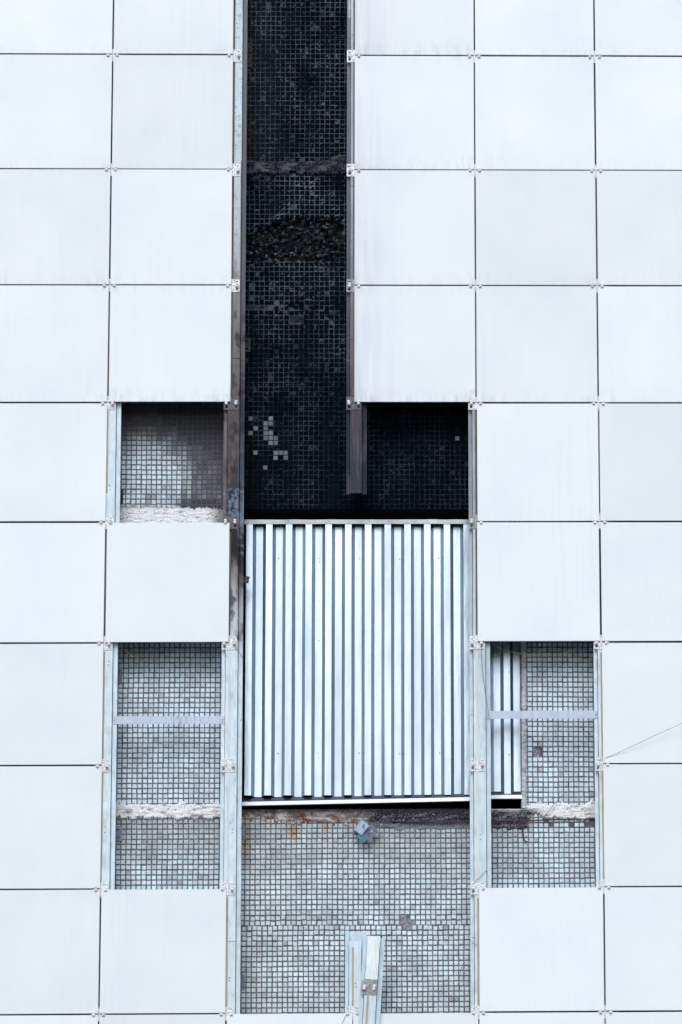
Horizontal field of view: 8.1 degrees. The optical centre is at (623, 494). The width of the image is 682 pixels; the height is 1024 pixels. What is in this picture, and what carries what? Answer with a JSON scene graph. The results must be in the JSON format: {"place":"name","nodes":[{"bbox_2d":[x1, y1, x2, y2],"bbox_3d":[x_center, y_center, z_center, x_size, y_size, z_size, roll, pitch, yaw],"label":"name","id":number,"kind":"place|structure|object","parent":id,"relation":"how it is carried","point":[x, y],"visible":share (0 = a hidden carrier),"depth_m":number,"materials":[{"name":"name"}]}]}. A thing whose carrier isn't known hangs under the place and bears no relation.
{"place":"outdoors","nodes":[
{"label":"outdoors","id":0,"kind":"place"},
{"label":"ground","id":1,"kind":"structure","parent":0,"visible":0},
{"bbox_2d":[0,0,681,1015],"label":"tiled wall","id":2,"kind":"structure","parent":1,"relation":"on","point":[318,882],"depth_m":23.64,"materials":[{"name":"tile"}]},
{"bbox_2d":[116,827,121,840],"bbox_3d":[-2.475,1.632,23.295,0.070,0.073,0.154,0,-14,-3],"label":"wall bracket","id":3,"kind":"object","parent":2,"relation":"attached to","point":[119,833],"depth_m":23.37,"materials":[{"name":"metal"}]},
{"bbox_2d":[118,669,121,683],"bbox_3d":[-2.495,0.874,23.485,0.070,0.073,0.154,0,-14,-3],"label":"wall bracket","id":4,"kind":"object","parent":2,"relation":"attached to","point":[120,676],"depth_m":23.56,"materials":[{"name":"metal"}]},
{"bbox_2d":[120,489,122,503],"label":"wall bracket","id":5,"kind":"object","parent":2,"relation":"attached to","point":[121,496],"depth_m":23.78,"materials":[{"name":"metal"}]},
{"bbox_2d":[240,975,244,989],"bbox_3d":[-1.867,2.339,23.145,0.070,0.073,0.154,0,-14,-3],"label":"wall bracket","id":6,"kind":"object","parent":2,"relation":"attached to","point":[242,981],"depth_m":23.22,"materials":[{"name":"metal"}]},
{"bbox_2d":[242,825,244,839],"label":"wall bracket","id":7,"kind":"object","parent":2,"relation":"attached to","point":[243,832],"depth_m":23.40,"materials":[{"name":"metal"}]},
{"bbox_2d":[245,338,250,351],"bbox_3d":[-1.899,-0.768,23.927,0.070,0.073,0.154,0,-14,-3],"label":"wall bracket","id":8,"kind":"object","parent":2,"relation":"attached to","point":[247,344],"depth_m":24.00,"materials":[{"name":"metal"}]},
{"bbox_2d":[247,53,251,66],"bbox_3d":[-1.919,-2.225,24.293,0.070,0.073,0.154,0,-14,-3],"label":"wall bracket","id":9,"kind":"object","parent":2,"relation":"attached to","point":[249,60],"depth_m":24.36,"materials":[{"name":"metal"}]},
{"bbox_2d":[247,38,251,51],"bbox_3d":[-1.921,-2.303,24.312,0.070,0.073,0.154,0,-14,-3],"label":"wall bracket","id":10,"kind":"object","parent":2,"relation":"attached to","point":[249,45],"depth_m":24.39,"materials":[{"name":"metal"}]},
{"bbox_2d":[0,0,681,1023],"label":"facade cladding","id":11,"kind":"structure","parent":2,"relation":"attached to","point":[530,320],"depth_m":23.79,"materials":[{"name":"white metal"}]},
{"bbox_2d":[91,0,126,1023],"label":"mounting rail","id":12,"kind":"object","parent":11,"relation":"attached to","point":[110,695],"visible":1,"depth_m":23.38,"materials":[{"name":"metal"}]},
{"bbox_2d":[113,716,223,723],"bbox_3d":[-2.215,1.095,23.351,0.539,0.039,0.006,0,-14,-3],"label":"crossbar","id":13,"kind":"object","parent":12,"relation":"attached to","point":[168,719],"visible":1,"depth_m":23.35,"materials":[{"name":"silver metal"}]},
{"bbox_2d":[219,0,247,1023],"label":"mounting rail","id":14,"kind":"object","parent":11,"relation":"attached to","point":[232,693],"visible":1,"depth_m":23.57,"materials":[{"name":"metal"}]},
{"bbox_2d":[243,576,249,582],"bbox_3d":[-1.857,0.419,23.574,0.040,0.035,0.030,0,-14,-3],"label":"charred bracket","id":15,"kind":"object","parent":14,"relation":"attached to","point":[245,579],"visible":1,"depth_m":23.56,"materials":[{"name":"metal"}]},
{"bbox_2d":[346,0,366,495],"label":"mounting rail","id":16,"kind":"object","parent":11,"relation":"attached to","point":[356,448],"visible":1,"depth_m":23.87,"materials":[{"name":"metal"}]},
{"bbox_2d":[359,936,384,1023],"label":"leaning rail","id":17,"kind":"object","parent":11,"relation":"attached to","point":[371,978],"visible":1,"depth_m":23.00,"materials":[{"name":"metal"}]},
{"bbox_2d":[468,0,491,1023],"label":"mounting rail","id":18,"kind":"object","parent":11,"relation":"attached to","point":[480,797],"visible":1,"depth_m":23.40,"materials":[{"name":"metal"}]},
{"bbox_2d":[481,648,489,717],"bbox_3d":[-0.676,0.916,23.445,0.042,0.360,0.010,0,-14,-3],"label":"wire","id":19,"kind":"object","parent":18,"relation":"attached to","point":[483,677],"visible":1,"depth_m":23.45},
{"bbox_2d":[495,642,586,655],"bbox_3d":[-0.415,0.755,23.558,0.472,0.063,0.033,0,-14,-3],"label":"wire","id":20,"kind":"object","parent":18,"relation":"attached to","point":[541,655],"visible":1,"depth_m":23.56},
{"bbox_2d":[487,711,597,718],"bbox_3d":[-0.399,1.073,23.442,0.539,0.039,0.006,0,-14,-3],"label":"crossbar","id":21,"kind":"object","parent":18,"relation":"attached to","point":[543,714],"visible":1,"depth_m":23.44,"materials":[{"name":"silver metal"}]},
{"bbox_2d":[587,0,618,1023],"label":"mounting rail","id":22,"kind":"object","parent":11,"relation":"attached to","point":[598,765],"visible":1,"depth_m":23.45,"materials":[{"name":"metal"}]},
{"bbox_2d":[599,723,681,760],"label":"cord","id":23,"kind":"object","parent":11,"relation":"attached to","point":[641,741],"visible":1,"depth_m":23.38,"materials":[{"name":"metal"}]},
{"bbox_2d":[345,931,365,1023],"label":"short rail","id":24,"kind":"object","parent":2,"relation":"attached to","point":[353,953],"visible":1,"depth_m":23.08,"materials":[{"name":"metal"}]},
{"bbox_2d":[353,820,377,842],"bbox_3d":[-1.264,1.641,23.383,0.111,0.113,0.081,12,-19,-42],"label":"twisted bracket","id":25,"kind":"object","parent":2,"relation":"attached to","point":[360,833],"visible":1,"depth_m":23.37,"materials":[{"name":"metal"}]},
{"bbox_2d":[242,519,521,805],"bbox_3d":[-1.189,0.825,23.665,1.372,1.446,0.070,0,-14,-3],"label":"corrugated sheet","id":26,"kind":"object","parent":2,"relation":"attached to","point":[356,663],"visible":0.96,"depth_m":23.66,"materials":[{"name":"metal"}]},
{"bbox_2d":[392,818,594,822],"bbox_3d":[-0.631,1.590,23.462,1.009,0.021,0.014,0,-14,-3],"label":"reinforcing bar","id":27,"kind":"object","parent":2,"relation":"attached to","point":[497,820],"visible":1,"depth_m":23.46,"materials":[{"name":"metal"}]}
]}

